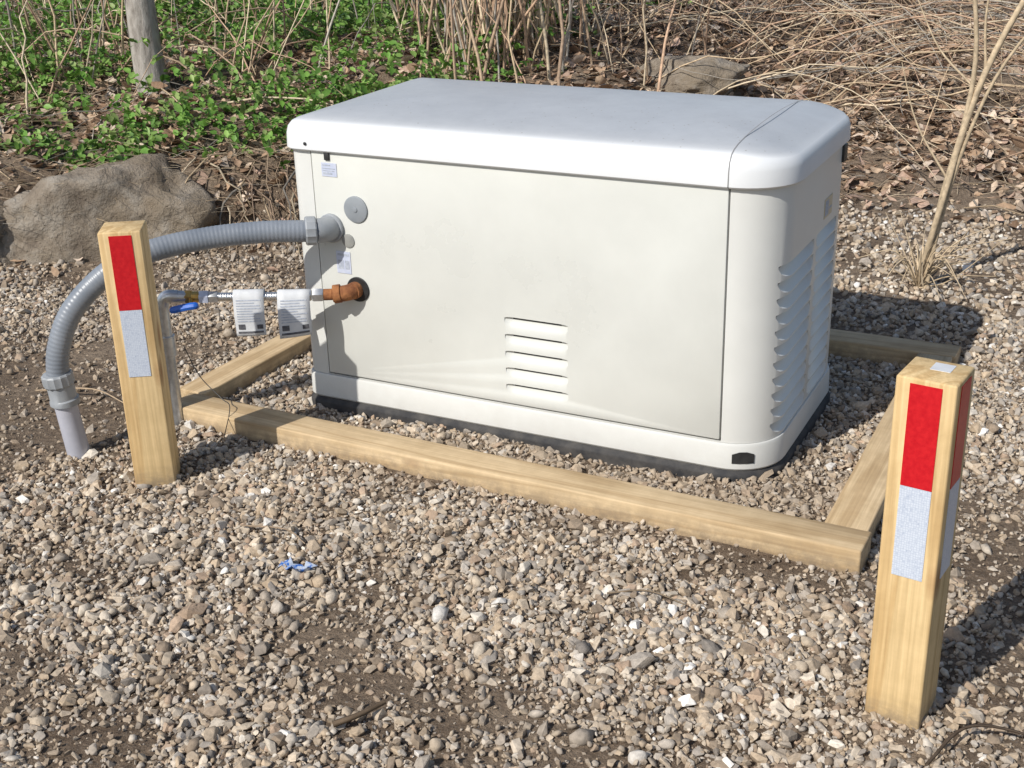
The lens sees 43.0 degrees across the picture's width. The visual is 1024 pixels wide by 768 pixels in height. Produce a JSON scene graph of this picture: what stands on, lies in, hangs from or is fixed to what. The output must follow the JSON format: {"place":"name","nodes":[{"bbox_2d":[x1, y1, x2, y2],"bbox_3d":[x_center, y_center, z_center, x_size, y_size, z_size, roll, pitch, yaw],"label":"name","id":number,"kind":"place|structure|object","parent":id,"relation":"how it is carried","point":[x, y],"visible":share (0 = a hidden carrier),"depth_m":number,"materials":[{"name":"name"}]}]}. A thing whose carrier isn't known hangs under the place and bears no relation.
{"place":"outdoors","nodes":[
{"label":"outdoors","id":0,"kind":"place"},
{"bbox_2d":[0,175,1023,767],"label":"gravel","id":1,"kind":"structure","parent":0,"point":[708,699],"depth_m":2.49,"materials":[{"name":"beige gravel"}]},
{"bbox_2d":[0,0,1023,767],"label":"ground","id":2,"kind":"structure","parent":0,"point":[974,568],"depth_m":2.68,"materials":[{"name":"soil"}]},
{"bbox_2d":[0,200,12,264],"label":"boulder","id":3,"kind":"object","parent":2,"relation":"on","point":[4,259],"visible":0.15,"depth_m":4.55,"materials":[{"name":"stone"}]},
{"bbox_2d":[2,153,218,264],"bbox_3d":[-1.498,-0.532,4.741,0.894,0.610,0.514,-3,23,-4],"label":"boulder","id":4,"kind":"object","parent":2,"relation":"on","point":[87,196],"visible":0.48,"depth_m":4.53,"materials":[{"name":"beige stone"}]},
{"bbox_2d":[97,220,180,487],"bbox_3d":[-0.813,0.079,2.917,0.089,0.893,0.090,-4,23,-6],"label":"wooden post","id":5,"kind":"object","parent":2,"relation":"on","point":[126,261],"visible":0.64,"depth_m":2.81,"materials":[{"name":"brown wood"}]},
{"bbox_2d":[124,0,170,95],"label":"tree","id":6,"kind":"object","parent":2,"relation":"on","point":[141,18],"visible":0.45,"depth_m":5.39,"materials":[{"name":"grey plant"}]},
{"bbox_2d":[189,0,241,12],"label":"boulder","id":7,"kind":"object","parent":2,"relation":"on","point":[213,4],"depth_m":6.99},
{"bbox_2d":[278,557,316,571],"bbox_3d":[-0.426,0.355,2.555,0.076,0.022,0.038,5,23,15],"label":"plastic scrap","id":8,"kind":"object","parent":2,"relation":"on","point":[289,564],"visible":1,"depth_m":2.56,"materials":[{"name":"blue plastic"}]},
{"bbox_2d":[0,0,692,171],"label":"green groundcover","id":9,"kind":"object","parent":2,"relation":"on","point":[385,14],"visible":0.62,"depth_m":5.41,"materials":[{"name":"green plant"}]},
{"bbox_2d":[325,0,416,10],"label":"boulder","id":10,"kind":"object","parent":2,"relation":"on","point":[358,3],"visible":0.02,"depth_m":6.99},
{"bbox_2d":[0,0,1023,568],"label":"leaf litter","id":11,"kind":"object","parent":2,"relation":"on","point":[580,56],"visible":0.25,"depth_m":5.79,"materials":[{"name":"brown plant"}]},
{"bbox_2d":[0,0,1023,179],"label":"dry brush","id":12,"kind":"object","parent":2,"relation":"on","point":[453,11],"visible":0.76,"depth_m":5.80,"materials":[{"name":"plant"}]},
{"bbox_2d":[0,0,1023,764],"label":"fallen twigs","id":13,"kind":"object","parent":2,"relation":"on","point":[380,704],"visible":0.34,"depth_m":4.73,"materials":[{"name":"plant"}]},
{"bbox_2d":[287,78,850,481],"bbox_3d":[0.144,-0.291,3.200,1.228,0.808,0.631,10,25,25],"label":"standby generator","id":14,"kind":"object","parent":2,"relation":"on","point":[638,279],"visible":0.99,"depth_m":2.91,"materials":[{"name":"beige paint"}]},
{"bbox_2d":[41,213,343,458],"bbox_3d":[-0.744,-0.079,3.104,0.731,0.602,0.084,-8,24,-16],"label":"flexible conduit","id":15,"kind":"object","parent":14,"relation":"attached to","point":[57,376],"visible":0.82,"depth_m":3.01,"materials":[{"name":"plastic"}]},
{"bbox_2d":[157,282,362,437],"bbox_3d":[-0.596,-0.028,3.156,0.520,0.414,0.152,-3,23,-3],"label":"gas pipe","id":16,"kind":"object","parent":14,"relation":"attached to","point":[337,293],"visible":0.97,"depth_m":3.12,"materials":[{"name":"metal"}]},
{"bbox_2d":[232,289,266,335],"bbox_3d":[-0.631,-0.171,3.132,0.074,0.113,0.039,-2,23,0],"label":"paper tag","id":17,"kind":"object","parent":16,"relation":"attached to","point":[248,307],"visible":1,"depth_m":3.12,"materials":[{"name":"white paper"}]},
{"bbox_2d":[277,289,312,338],"bbox_3d":[-0.523,-0.170,3.132,0.078,0.114,0.042,-2,23,0],"label":"paper tag","id":18,"kind":"object","parent":16,"relation":"attached to","point":[294,313],"visible":1,"depth_m":3.12,"materials":[{"name":"white paper"}]},
{"bbox_2d":[180,329,960,574],"bbox_3d":[0.149,0.013,3.382,1.780,0.097,1.237,10,25,25],"label":"timber frame","id":19,"kind":"object","parent":2,"relation":"on","point":[840,538],"visible":0.45,"depth_m":2.86,"materials":[{"name":"brown wood"}]},
{"bbox_2d":[632,55,750,95],"bbox_3d":[0.772,-1.395,5.938,0.624,0.217,0.391,2,23,9],"label":"boulder","id":20,"kind":"object","parent":2,"relation":"on","point":[679,80],"visible":0.59,"depth_m":5.81,"materials":[{"name":"beige stone"}]},
{"bbox_2d":[865,357,974,729],"bbox_3d":[0.630,0.393,2.064,0.090,0.896,0.090,13,27,32],"label":"wooden post","id":21,"kind":"object","parent":2,"relation":"on","point":[931,412],"visible":1,"depth_m":1.96,"materials":[{"name":"brown wood"}]},
{"bbox_2d":[858,0,1023,305],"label":"bare sapling","id":22,"kind":"object","parent":2,"relation":"on","point":[921,276],"visible":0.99,"depth_m":3.92,"materials":[{"name":"plant"}]},
{"bbox_2d":[0,0,1023,254],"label":"dead grass","id":23,"kind":"structure","parent":0,"point":[532,82],"depth_m":5.56,"materials":[{"name":"plant"}]}
]}

